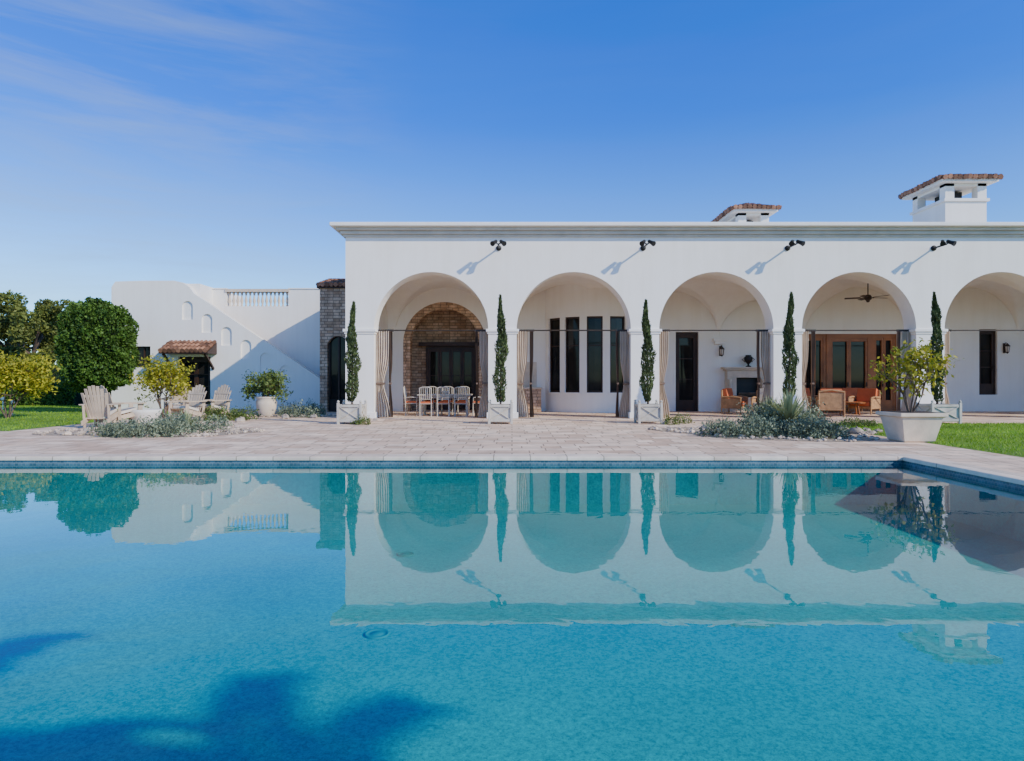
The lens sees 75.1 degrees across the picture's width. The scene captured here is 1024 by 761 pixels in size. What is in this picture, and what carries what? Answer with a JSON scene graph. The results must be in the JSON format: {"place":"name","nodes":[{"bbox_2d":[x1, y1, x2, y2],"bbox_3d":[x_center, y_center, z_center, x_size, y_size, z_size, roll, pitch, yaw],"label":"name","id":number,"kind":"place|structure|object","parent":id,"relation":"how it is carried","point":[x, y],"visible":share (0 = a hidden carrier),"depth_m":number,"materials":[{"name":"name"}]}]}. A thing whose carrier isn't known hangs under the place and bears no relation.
{"place":"outdoors","nodes":[
{"label":"outdoors","id":0,"kind":"place"},
{"bbox_2d":[0,405,172,430],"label":"lawn","id":1,"kind":"structure","parent":0,"point":[24,417],"depth_m":22.60,"materials":[{"name":"green plant"}]},
{"bbox_2d":[0,346,62,418],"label":"citrus tree","id":2,"kind":"object","parent":1,"relation":"on","point":[27,376],"visible":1,"depth_m":21.97,"materials":[{"name":"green plant"}]},
{"bbox_2d":[52,296,140,402],"bbox_3d":[-16.130,-1.003,26.035,2.660,4.520,2.779,0,0,0],"label":"ficus topiary tree","id":3,"kind":"object","parent":1,"relation":"on","point":[95,340],"visible":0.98,"depth_m":25.18,"materials":[{"name":"green plant"}]},
{"bbox_2d":[111,281,319,408],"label":"stair parapet wall","id":4,"kind":"structure","parent":0,"point":[162,313],"depth_m":29.00,"materials":[{"name":"paint"}]},
{"bbox_2d":[316,278,344,411],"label":"stone entry tower","id":5,"kind":"structure","parent":0,"point":[332,340],"depth_m":26.50,"materials":[{"name":"grey stone"}]},
{"bbox_2d":[328,336,344,411],"bbox_3d":[-6.928,-0.275,26.725,0.840,3.050,0.150,0,0,0],"label":"arched door","id":6,"kind":"structure","parent":5,"relation":"in","point":[336,348],"depth_m":26.75,"materials":[{"name":"black glass"}]},
{"bbox_2d":[0,409,1023,473],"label":"pool deck","id":7,"kind":"structure","parent":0,"point":[541,432],"depth_m":13.88,"materials":[{"name":"stone"}]},
{"bbox_2d":[79,385,123,427],"bbox_3d":[-10.991,0.689,17.837,0.822,1.121,1.021,0,0,-10],"label":"adirondack chair","id":8,"kind":"object","parent":7,"relation":"on","point":[100,409],"visible":0.92,"depth_m":17.52,"materials":[{"name":"white wood"}]},
{"bbox_2d":[97,385,146,422],"bbox_3d":[-10.917,0.689,18.601,0.822,1.121,1.021,0,0,38],"label":"adirondack chair","id":9,"kind":"object","parent":7,"relation":"on","point":[125,413],"visible":0.48,"depth_m":18.47,"materials":[{"name":"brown wood"}]},
{"bbox_2d":[128,409,161,424],"bbox_3d":[-10.477,1.035,19.000,0.900,0.430,0.900,0,0,0],"label":"fire bowl","id":10,"kind":"object","parent":7,"relation":"on","point":[143,413],"visible":0.42,"depth_m":18.69,"materials":[{"name":"white stone"}]},
{"bbox_2d":[33,425,264,436],"bbox_3d":[-8.706,1.221,16.397,5.404,0.121,3.364,0,0,0],"label":"gravel bed","id":11,"kind":"object","parent":7,"relation":"on","point":[81,432],"visible":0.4,"depth_m":15.65,"materials":[{"name":"gravel"}]},
{"bbox_2d":[87,415,200,438],"bbox_3d":[-8.422,1.028,15.102,2.946,0.522,1.706,0,0,0],"label":"blue shrub bed","id":12,"kind":"object","parent":11,"relation":"on","point":[119,429],"visible":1,"depth_m":14.80,"materials":[{"name":"green plant"}]},
{"bbox_2d":[140,407,234,432],"bbox_3d":[-8.002,0.987,16.616,2.530,0.600,2.236,0,0,0],"label":"blue shrub bed","id":13,"kind":"object","parent":11,"relation":"on","point":[205,426],"visible":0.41,"depth_m":16.26,"materials":[{"name":"green plant"}]},
{"bbox_2d":[181,408,201,425],"bbox_3d":[-7.968,0.909,16.404,0.756,0.481,0.738,0,0,24],"label":"yucca plant","id":14,"kind":"object","parent":13,"relation":"on","point":[188,415],"visible":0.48,"depth_m":16.33,"materials":[{"name":"green plant"}]},
{"bbox_2d":[128,354,196,417],"bbox_3d":[-11.812,0.178,22.696,2.499,2.174,2.294,0,0,0],"label":"citrus tree","id":15,"kind":"object","parent":7,"relation":"on","point":[170,375],"visible":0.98,"depth_m":22.21,"materials":[{"name":"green plant"}]},
{"bbox_2d":[161,385,189,415],"bbox_3d":[-11.584,0.689,23.046,0.822,1.121,1.021,0,0,-14],"label":"adirondack chair","id":16,"kind":"object","parent":7,"relation":"on","point":[174,398],"visible":0.31,"depth_m":23.25,"materials":[{"name":"white wood"}]},
{"bbox_2d":[164,385,207,420],"bbox_3d":[-9.907,0.689,20.369,0.822,1.121,1.021,0,0,16],"label":"adirondack chair","id":17,"kind":"object","parent":7,"relation":"on","point":[193,402],"visible":0.78,"depth_m":20.56,"materials":[{"name":"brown wood"}]},
{"bbox_2d":[195,384,231,418],"bbox_3d":[-9.567,0.689,21.361,0.822,1.121,1.021,0,0,18],"label":"adirondack chair","id":18,"kind":"object","parent":7,"relation":"on","point":[218,400],"visible":0.53,"depth_m":21.63,"materials":[{"name":"white wood"}]},
{"bbox_2d":[198,402,262,420],"bbox_3d":[-9.061,0.977,21.133,1.926,0.637,1.727,0,0,0],"label":"green shrub bed","id":19,"kind":"object","parent":7,"relation":"on","point":[230,416],"visible":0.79,"depth_m":20.82,"materials":[{"name":"green plant"}]},
{"bbox_2d":[188,284,319,376],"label":"house walls","id":20,"kind":"structure","parent":7,"relation":"on","point":[292,329],"depth_m":30.60,"materials":[{"name":"white paint"}]},
{"bbox_2d":[225,289,288,305],"bbox_3d":[-11.694,-3.808,30.725,2.941,0.796,0.350,0,0,0],"label":"balustrade","id":21,"kind":"object","parent":20,"relation":"on","point":[257,291],"visible":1,"depth_m":30.67,"materials":[{"name":"stone"}]},
{"bbox_2d":[247,413,336,416],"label":"gravel bed","id":22,"kind":"object","parent":7,"relation":"on","point":[276,415],"visible":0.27,"depth_m":23.02,"materials":[{"name":"gravel"}]},
{"bbox_2d":[256,396,276,416],"bbox_3d":[-8.551,0.905,23.200,0.720,0.690,0.720,0,0,0],"label":"stone urn","id":23,"kind":"object","parent":22,"relation":"on","point":[266,406],"visible":0.81,"depth_m":22.94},
{"bbox_2d":[240,368,292,401],"bbox_3d":[-8.566,0.205,23.256,1.706,1.275,1.551,0,0,40],"label":"potted shrub","id":24,"kind":"object","parent":23,"relation":"in","point":[269,384],"visible":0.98,"depth_m":23.06,"materials":[{"name":"green plant"}]},
{"bbox_2d":[276,398,327,417],"bbox_3d":[-7.316,0.945,23.306,1.776,0.688,2.598,0,0,-26],"label":"green shrub bed","id":25,"kind":"object","parent":7,"relation":"on","point":[302,410],"visible":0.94,"depth_m":23.07,"materials":[{"name":"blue plant"}]},
{"bbox_2d":[337,400,366,423],"bbox_3d":[-4.632,0.905,19.300,0.715,0.690,0.715,0,0,0],"label":"planter box","id":26,"kind":"object","parent":7,"relation":"on","point":[347,412],"visible":0.89,"depth_m":18.99,"materials":[{"name":"white wood"}]},
{"bbox_2d":[344,301,361,404],"bbox_3d":[-4.604,-0.779,19.293,0.505,3.098,0.560,0,0,0],"label":"italian cypress","id":27,"kind":"object","parent":26,"relation":"in","point":[352,382],"visible":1,"depth_m":19.22,"materials":[{"name":"green plant"}]},
{"bbox_2d":[350,414,370,424],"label":"green shrub bed","id":28,"kind":"object","parent":7,"relation":"on","point":[362,420],"visible":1,"depth_m":18.84,"materials":[{"name":"green plant"}]},
{"bbox_2d":[378,304,387,398],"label":"side walls and roof","id":29,"kind":"structure","parent":7,"relation":"on","point":[383,323],"depth_m":26.46,"materials":[{"name":"white paint"}]},
{"bbox_2d":[329,222,1023,237],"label":"cornice","id":30,"kind":"structure","parent":29,"relation":"attached to","point":[679,229],"depth_m":21.64,"materials":[{"name":"paint"}]},
{"bbox_2d":[385,275,1023,343],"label":"groin vault ceiling","id":31,"kind":"structure","parent":29,"relation":"attached to","point":[720,298],"depth_m":26.10,"materials":[{"name":"white paint"}]},
{"bbox_2d":[845,283,887,301],"bbox_3d":[13.270,-3.336,24.833,1.520,0.868,1.500,0,0,0],"label":"ceiling fan","id":32,"kind":"object","parent":31,"relation":"attached to","point":[867,297],"visible":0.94,"depth_m":24.79,"materials":[{"name":"wood"}]},
{"bbox_2d":[710,202,781,221],"bbox_3d":[9.546,-5.984,27.450,2.037,2.468,3.079,0,0,0],"label":"tiled chimney rear","id":33,"kind":"object","parent":29,"relation":"on","point":[750,212],"visible":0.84,"depth_m":26.32,"materials":[{"name":"paint"}]},
{"bbox_2d":[898,173,1003,221],"bbox_3d":[16.301,-6.212,24.900,2.297,2.923,2.773,0,0,0],"label":"tiled chimney","id":34,"kind":"object","parent":29,"relation":"on","point":[945,192],"visible":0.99,"depth_m":23.92,"materials":[{"name":"paint"}]},
{"bbox_2d":[403,386,418,415],"bbox_3d":[-3.626,0.732,23.900,0.512,1.037,0.488,0,0,0],"label":"dining chair","id":35,"kind":"object","parent":7,"relation":"on","point":[406,397],"visible":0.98,"depth_m":23.69,"materials":[{"name":"white wood"}]},
{"bbox_2d":[419,387,433,416],"bbox_3d":[-2.987,0.732,23.246,0.494,1.037,0.521,0,0,0],"label":"dining chair","id":36,"kind":"object","parent":7,"relation":"on","point":[431,402],"visible":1,"depth_m":23.06,"materials":[{"name":"white wood"}]},
{"bbox_2d":[403,302,482,410],"bbox_3d":[-2.739,-1.350,27.875,4.360,5.200,1.650,0,0,0],"label":"stone arch recess","id":37,"kind":"object","parent":7,"relation":"on","point":[444,316],"visible":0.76,"depth_m":28.50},
{"bbox_2d":[419,342,478,409],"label":"stone recess doors","id":38,"kind":"structure","parent":37,"relation":"attached to","point":[452,364],"depth_m":28.40,"materials":[{"name":"black glass"}]},
{"bbox_2d":[437,387,450,416],"bbox_3d":[-2.390,0.732,23.244,0.488,1.037,0.512,0,0,0],"label":"dining chair","id":39,"kind":"object","parent":7,"relation":"on","point":[443,402],"visible":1,"depth_m":23.07,"materials":[{"name":"white wood"}]},
{"bbox_2d":[417,391,472,415],"bbox_3d":[-2.390,0.810,23.900,1.900,0.880,1.000,0,0,0],"label":"dining table","id":40,"kind":"object","parent":7,"relation":"on","point":[444,394],"visible":0.86,"depth_m":23.48,"materials":[{"name":"white wood"}]},
{"bbox_2d":[454,387,467,416],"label":"dining chair","id":41,"kind":"object","parent":7,"relation":"on","point":[460,402],"visible":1,"depth_m":23.05,"materials":[{"name":"white wood"}]},
{"bbox_2d":[488,399,512,423],"bbox_3d":[-0.333,0.905,19.400,0.715,0.690,0.715,0,0,0],"label":"planter box","id":42,"kind":"object","parent":7,"relation":"on","point":[500,413],"visible":0.98,"depth_m":19.06,"materials":[{"name":"white wood"}]},
{"bbox_2d":[492,294,508,404],"bbox_3d":[-0.322,-0.883,19.417,0.524,3.307,0.510,0,0,-27],"label":"italian cypress","id":43,"kind":"object","parent":42,"relation":"in","point":[501,359],"visible":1,"depth_m":19.33,"materials":[{"name":"green plant"}]},
{"bbox_2d":[0,454,1023,484],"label":"pool coping","id":44,"kind":"object","parent":7,"relation":"on","point":[1005,476],"visible":1,"depth_m":10.87,"materials":[{"name":"stone"}]},
{"bbox_2d":[523,362,541,411],"bbox_3d":[0.800,0.250,26.598,0.800,2.000,0.795,0,0,0],"label":"outdoor counter","id":45,"kind":"object","parent":7,"relation":"on","point":[536,391],"visible":0.58,"depth_m":26.25,"materials":[{"name":"stone"}]},
{"bbox_2d":[545,284,626,412],"bbox_3d":[3.600,-1.350,26.873,5.180,5.200,2.445,0,0,0],"label":"bow window wall","id":46,"kind":"structure","parent":7,"relation":"on","point":[580,373],"depth_m":25.91,"materials":[{"name":"white paint"}]},
{"bbox_2d":[634,399,662,423],"bbox_3d":[4.004,0.905,19.600,0.715,0.690,0.715,0,0,0],"label":"planter box","id":47,"kind":"object","parent":7,"relation":"on","point":[648,412],"visible":1,"depth_m":19.29,"materials":[{"name":"white wood"}]},
{"bbox_2d":[639,299,656,403],"bbox_3d":[3.996,-0.822,19.612,0.554,3.184,0.516,0,0,0],"label":"italian cypress","id":48,"kind":"object","parent":47,"relation":"in","point":[647,372],"visible":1,"depth_m":19.52,"materials":[{"name":"green plant"}]},
{"bbox_2d":[660,411,694,424],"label":"green shrub bed","id":49,"kind":"object","parent":7,"relation":"on","point":[677,418],"visible":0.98,"depth_m":19.16,"materials":[{"name":"green plant"}]},
{"bbox_2d":[345,237,1023,411],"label":"facade wall","id":50,"kind":"structure","parent":7,"relation":"on","point":[910,275],"depth_m":21.90,"materials":[{"name":"white paint"}]},
{"bbox_2d":[343,329,947,418],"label":"pier mouldings","id":51,"kind":"object","parent":50,"relation":"attached to","point":[371,415],"visible":0.48,"depth_m":21.85,"materials":[{"name":"white paint"}]},
{"bbox_2d":[639,240,655,250],"bbox_3d":[4.309,-4.382,21.486,0.529,0.246,0.827,0,0,0],"label":"floodlight","id":52,"kind":"object","parent":50,"relation":"attached to","point":[643,246],"visible":1,"depth_m":21.20,"materials":[{"name":"black metal"}]},
{"bbox_2d":[378,330,1023,330],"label":"curtain rods","id":53,"kind":"object","parent":50,"relation":"attached to","point":[700,330],"visible":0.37,"depth_m":22.18,"materials":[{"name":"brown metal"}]},
{"bbox_2d":[376,329,390,416],"bbox_3d":[-4.272,-0.240,22.205,0.494,2.920,0.150,0,0,0],"label":"curtain","id":54,"kind":"object","parent":53,"relation":"hanging from","point":[382,361],"visible":0.99,"depth_m":22.20,"materials":[{"name":"fabric"}]},
{"bbox_2d":[389,329,393,416],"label":"curtain","id":55,"kind":"object","parent":53,"relation":"hanging from","point":[390,365],"visible":1,"depth_m":22.19,"materials":[{"name":"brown fabric"}]},
{"bbox_2d":[474,329,477,416],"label":"curtain","id":56,"kind":"object","parent":53,"relation":"hanging from","point":[476,363],"visible":1,"depth_m":22.21,"materials":[{"name":"brown fabric"}]},
{"bbox_2d":[478,329,487,416],"bbox_3d":[-0.969,-0.240,22.205,0.343,2.920,0.150,0,0,0],"label":"curtain","id":57,"kind":"object","parent":53,"relation":"hanging from","point":[483,356],"visible":0.97,"depth_m":22.20,"materials":[{"name":"fabric"}]},
{"bbox_2d":[517,329,528,416],"bbox_3d":[0.369,-0.240,22.205,0.397,2.920,0.150,0,0,0],"label":"curtain","id":58,"kind":"object","parent":53,"relation":"hanging from","point":[522,408],"visible":0.98,"depth_m":22.21,"materials":[{"name":"fabric"}]},
{"bbox_2d":[529,329,533,416],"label":"curtain","id":59,"kind":"object","parent":53,"relation":"hanging from","point":[531,331],"visible":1,"depth_m":22.21,"materials":[{"name":"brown fabric"}]},
{"bbox_2d":[615,329,618,416],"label":"curtain","id":60,"kind":"object","parent":53,"relation":"hanging from","point":[617,370],"visible":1,"depth_m":22.20,"materials":[{"name":"brown fabric"}]},
{"bbox_2d":[619,329,628,416],"bbox_3d":[3.721,-0.240,22.205,0.343,2.920,0.150,0,0,0],"label":"curtain","id":61,"kind":"object","parent":53,"relation":"hanging from","point":[624,363],"visible":0.97,"depth_m":22.20,"materials":[{"name":"fabric"}]},
{"bbox_2d":[659,329,669,416],"bbox_3d":[5.059,-0.240,22.205,0.397,2.920,0.150,0,0,0],"label":"curtain","id":62,"kind":"object","parent":53,"relation":"hanging from","point":[663,347],"visible":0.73,"depth_m":22.20,"materials":[{"name":"fabric"}]},
{"bbox_2d":[756,329,759,406],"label":"curtain","id":63,"kind":"object","parent":53,"relation":"hanging from","point":[758,359],"visible":0.88,"depth_m":22.17,"materials":[{"name":"brown fabric"}]},
{"bbox_2d":[760,329,769,404],"bbox_3d":[8.411,-0.240,22.205,0.343,2.920,0.150,0,0,0],"label":"curtain","id":64,"kind":"object","parent":53,"relation":"hanging from","point":[765,353],"visible":0.86,"depth_m":22.18,"materials":[{"name":"fabric"}]},
{"bbox_2d":[802,329,810,410],"bbox_3d":[9.749,-0.240,22.205,0.397,2.920,0.150,0,0,0],"label":"curtain","id":65,"kind":"object","parent":53,"relation":"hanging from","point":[805,338],"visible":0.49,"depth_m":22.18,"materials":[{"name":"fabric"}]},
{"bbox_2d":[810,329,815,412],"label":"curtain","id":66,"kind":"object","parent":53,"relation":"hanging from","point":[813,331],"visible":0.88,"depth_m":22.18,"materials":[{"name":"brown fabric"}]},
{"bbox_2d":[896,329,900,410],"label":"curtain","id":67,"kind":"object","parent":53,"relation":"hanging from","point":[898,331],"visible":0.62,"depth_m":22.17,"materials":[{"name":"brown fabric"}]},
{"bbox_2d":[901,329,910,410],"bbox_3d":[13.101,-0.240,22.205,0.343,2.920,0.150,0,0,0],"label":"curtain","id":68,"kind":"object","parent":53,"relation":"hanging from","point":[906,335],"visible":0.46,"depth_m":22.17,"materials":[{"name":"fabric"}]},
{"bbox_2d":[945,329,951,403],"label":"curtain","id":69,"kind":"object","parent":53,"relation":"hanging from","point":[947,342],"visible":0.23,"depth_m":22.17,"materials":[{"name":"fabric"}]},
{"bbox_2d":[785,240,804,250],"bbox_3d":[9.052,-4.382,21.486,0.529,0.246,0.827,0,0,0],"label":"floodlight","id":70,"kind":"object","parent":50,"relation":"attached to","point":[792,244],"visible":1,"depth_m":21.21,"materials":[{"name":"black metal"}]},
{"bbox_2d":[931,240,956,250],"bbox_3d":[13.857,-4.382,21.486,0.529,0.246,0.827,0,0,0],"label":"floodlight","id":71,"kind":"object","parent":50,"relation":"attached to","point":[943,243],"visible":1,"depth_m":21.21,"materials":[{"name":"black metal"}]},
{"bbox_2d":[388,287,1023,410],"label":"loggia back wall","id":72,"kind":"structure","parent":7,"relation":"on","point":[972,309],"depth_m":27.00,"materials":[{"name":"white paint"}]},
{"bbox_2d":[676,332,697,410],"bbox_3d":[7.097,-0.358,27.170,0.926,3.217,0.180,0,0,0],"label":"glass door","id":73,"kind":"structure","parent":72,"relation":"attached to","point":[686,371],"depth_m":27.12,"materials":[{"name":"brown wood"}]},
{"bbox_2d":[805,334,895,410],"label":"french doors","id":74,"kind":"structure","parent":72,"relation":"attached to","point":[842,361],"depth_m":27.10,"materials":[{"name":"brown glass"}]},
{"bbox_2d":[979,329,995,394],"bbox_3d":[19.305,-0.752,27.170,0.733,2.662,0.180,0,0,0],"label":"window","id":75,"kind":"structure","parent":72,"relation":"attached to","point":[987,362],"depth_m":27.12,"materials":[{"name":"black glass"}]},
{"bbox_2d":[721,388,747,413],"bbox_3d":[8.418,0.771,25.204,0.791,0.958,0.830,0,0,38],"label":"rattan armchair","id":76,"kind":"object","parent":7,"relation":"on","point":[729,400],"visible":0.92,"depth_m":25.02,"materials":[{"name":"wicker"}]},
{"bbox_2d":[720,367,763,411],"bbox_3d":[9.354,0.355,26.696,1.821,1.790,0.600,0,0,0],"label":"fireplace","id":77,"kind":"object","parent":7,"relation":"on","point":[741,381],"visible":0.45,"depth_m":26.65,"materials":[{"name":"stone"}]},
{"bbox_2d":[751,389,763,408],"bbox_3d":[9.124,0.771,24.006,0.830,0.958,0.791,0,0,34],"label":"rattan armchair","id":78,"kind":"object","parent":7,"relation":"on","point":[753,400],"visible":0.22,"depth_m":24.21,"materials":[{"name":"beige wicker"}]},
{"bbox_2d":[648,426,882,441],"bbox_3d":[6.249,1.222,15.876,5.630,0.120,4.742,0,0,0],"label":"gravel bed","id":79,"kind":"object","parent":7,"relation":"on","point":[862,436],"visible":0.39,"depth_m":14.54,"materials":[{"name":"gravel"}]},
{"bbox_2d":[695,410,850,438],"bbox_3d":[5.803,0.967,15.051,3.284,0.637,1.953,0,0,12],"label":"blue shrub bed","id":80,"kind":"object","parent":79,"relation":"on","point":[818,429],"visible":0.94,"depth_m":14.58,"materials":[{"name":"green plant"}]},
{"bbox_2d":[736,397,830,431],"bbox_3d":[6.829,0.861,16.485,2.777,0.863,2.528,0,0,0],"label":"blue shrub bed","id":81,"kind":"object","parent":79,"relation":"on","point":[751,411],"visible":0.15,"depth_m":16.22,"materials":[{"name":"green plant"}]},
{"bbox_2d":[746,396,778,418],"bbox_3d":[6.351,0.676,16.633,1.238,0.747,1.339,0,0,43],"label":"yucca plant","id":82,"kind":"object","parent":81,"relation":"on","point":[766,402],"visible":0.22,"depth_m":16.52,"materials":[{"name":"green plant"}]},
{"bbox_2d":[762,390,819,422],"bbox_3d":[6.573,0.578,15.930,1.636,0.844,1.360,0,0,0],"label":"yucca plant","id":83,"kind":"object","parent":81,"relation":"on","point":[789,409],"visible":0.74,"depth_m":15.64,"materials":[{"name":"green plant"}]},
{"bbox_2d":[837,415,879,427],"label":"green shrub bed","id":84,"kind":"object","parent":79,"relation":"on","point":[852,423],"visible":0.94,"depth_m":17.95,"materials":[{"name":"green plant"}]},
{"bbox_2d":[772,400,806,412],"bbox_3d":[8.023,0.905,19.300,0.715,0.690,0.715,0,0,0],"label":"planter box","id":85,"kind":"object","parent":7,"relation":"on","point":[805,406],"visible":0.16,"depth_m":18.96,"materials":[{"name":"white wood"}]},
{"bbox_2d":[781,291,799,395],"bbox_3d":[8.050,-0.915,19.292,0.488,3.371,0.541,0,0,37],"label":"italian cypress","id":86,"kind":"object","parent":85,"relation":"in","point":[788,341],"visible":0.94,"depth_m":19.23,"materials":[{"name":"green plant"}]},
{"bbox_2d":[815,389,844,416],"bbox_3d":[11.068,0.771,23.193,0.880,0.958,0.791,0,0,17],"label":"rattan armchair","id":87,"kind":"object","parent":7,"relation":"on","point":[833,399],"visible":0.86,"depth_m":22.86,"materials":[{"name":"wicker"}]},
{"bbox_2d":[819,388,862,412],"bbox_3d":[13.100,0.771,26.207,1.780,0.958,0.791,0,0,0],"label":"rattan sofa","id":88,"kind":"object","parent":7,"relation":"on","point":[849,392],"visible":0.15,"depth_m":26.39,"materials":[{"name":"wicker"}]},
{"bbox_2d":[848,388,880,414],"bbox_3d":[13.114,0.771,24.805,0.791,0.958,0.880,0,0,-38],"label":"rattan armchair","id":89,"kind":"object","parent":7,"relation":"on","point":[870,397],"visible":0.92,"depth_m":24.77,"materials":[{"name":"wicker"}]},
{"bbox_2d":[876,411,947,442],"bbox_3d":[8.200,0.947,13.700,0.940,0.607,0.940,0,0,0],"label":"stone planter","id":90,"kind":"object","parent":7,"relation":"on","point":[914,427],"visible":1,"depth_m":13.36,"materials":[{"name":"stone"}]},
{"bbox_2d":[867,337,959,411],"bbox_3d":[8.241,-0.123,13.813,1.367,1.566,1.809,0,0,-34],"label":"citrus tree","id":91,"kind":"object","parent":90,"relation":"in","point":[919,365],"visible":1,"depth_m":13.64,"materials":[{"name":"green plant"}]},
{"bbox_2d":[914,400,961,423],"bbox_3d":[12.516,0.905,19.600,0.875,0.690,0.875,0,0,0],"label":"planter box","id":92,"kind":"object","parent":7,"relation":"on","point":[954,411],"visible":0.59,"depth_m":19.21,"materials":[{"name":"white wood"}]},
{"bbox_2d":[929,291,945,403],"bbox_3d":[12.466,-0.934,19.608,0.519,3.409,0.500,0,0,-34],"label":"italian cypress","id":93,"kind":"object","parent":92,"relation":"in","point":[935,318],"visible":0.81,"depth_m":19.53,"materials":[{"name":"green plant"}]},
{"bbox_3d":[-10.979,-0.929,29.975,5.551,4.357,1.246,0,0,0],"label":"stair","id":94,"kind":"object","parent":7,"relation":"on","visible":0},
{"bbox_2d":[136,346,149,366],"bbox_3d":[-16.095,-1.036,29.190,0.704,0.911,0.100,0,0,0],"label":"window","id":95,"kind":"structure","parent":94,"relation":"attached to","point":[144,351],"depth_m":29.20,"materials":[{"name":"black glass"}]},
{"bbox_2d":[158,340,216,369],"bbox_3d":[-13.879,-1.121,28.541,2.083,1.310,1.057,0,0,0],"label":"tiled door hood","id":96,"kind":"object","parent":94,"relation":"attached to","point":[205,347],"visible":0.99,"depth_m":28.34,"materials":[{"name":"tile"}]},
{"bbox_2d":[180,357,209,406],"bbox_3d":[-13.837,0.107,29.230,1.408,2.286,0.180,0,0,0],"label":"entry door","id":97,"kind":"structure","parent":94,"relation":"attached to","point":[200,375],"depth_m":29.26,"materials":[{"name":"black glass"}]},
{"bbox_2d":[0,465,1023,494],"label":"wall","id":98,"kind":"structure","parent":0,"point":[21,478],"depth_m":10.07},
{"bbox_2d":[0,0,1023,364],"label":"sky","id":99,"kind":"structure","parent":0,"point":[211,143],"materials":[{"name":"blue"}]},
{"bbox_2d":[76,401,1022,423],"bbox_3d":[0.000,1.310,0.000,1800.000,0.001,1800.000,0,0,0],"label":"ground","id":100,"kind":"structure","parent":0,"point":[860,423],"depth_m":20.30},
{"bbox_2d":[0,314,31,349],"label":"oak tree","id":101,"kind":"object","parent":100,"relation":"on","point":[5,340],"visible":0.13,"depth_m":47.18,"materials":[{"name":"green plant"}]},
{"bbox_2d":[0,289,75,364],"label":"oak tree","id":102,"kind":"object","parent":100,"relation":"on","point":[41,324],"visible":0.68,"depth_m":43.16,"materials":[{"name":"green plant"}]},
{"bbox_2d":[0,382,85,405],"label":"clipped hedge","id":103,"kind":"object","parent":100,"relation":"on","point":[62,396],"visible":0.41,"depth_m":33.04,"materials":[{"name":"green plant"}]},
{"bbox_2d":[23,320,63,361],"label":"oak tree","id":104,"kind":"object","parent":100,"relation":"on","point":[41,345],"visible":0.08,"depth_m":48.93,"materials":[{"name":"green plant"}]},
{"bbox_2d":[16,364,110,400],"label":"background hedge","id":105,"kind":"object","parent":100,"relation":"on","point":[56,375],"visible":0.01,"depth_m":40.10,"materials":[{"name":"green plant"}]},
{"bbox_2d":[0,461,1023,760],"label":"swimming pool","id":106,"kind":"structure","parent":100,"relation":"in","point":[510,615],"depth_m":5.71,"materials":[{"name":"liquid"}]},
{"bbox_2d":[828,422,1023,457],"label":"lawn","id":107,"kind":"structure","parent":0,"point":[1007,438],"depth_m":14.73,"materials":[{"name":"green plant"}]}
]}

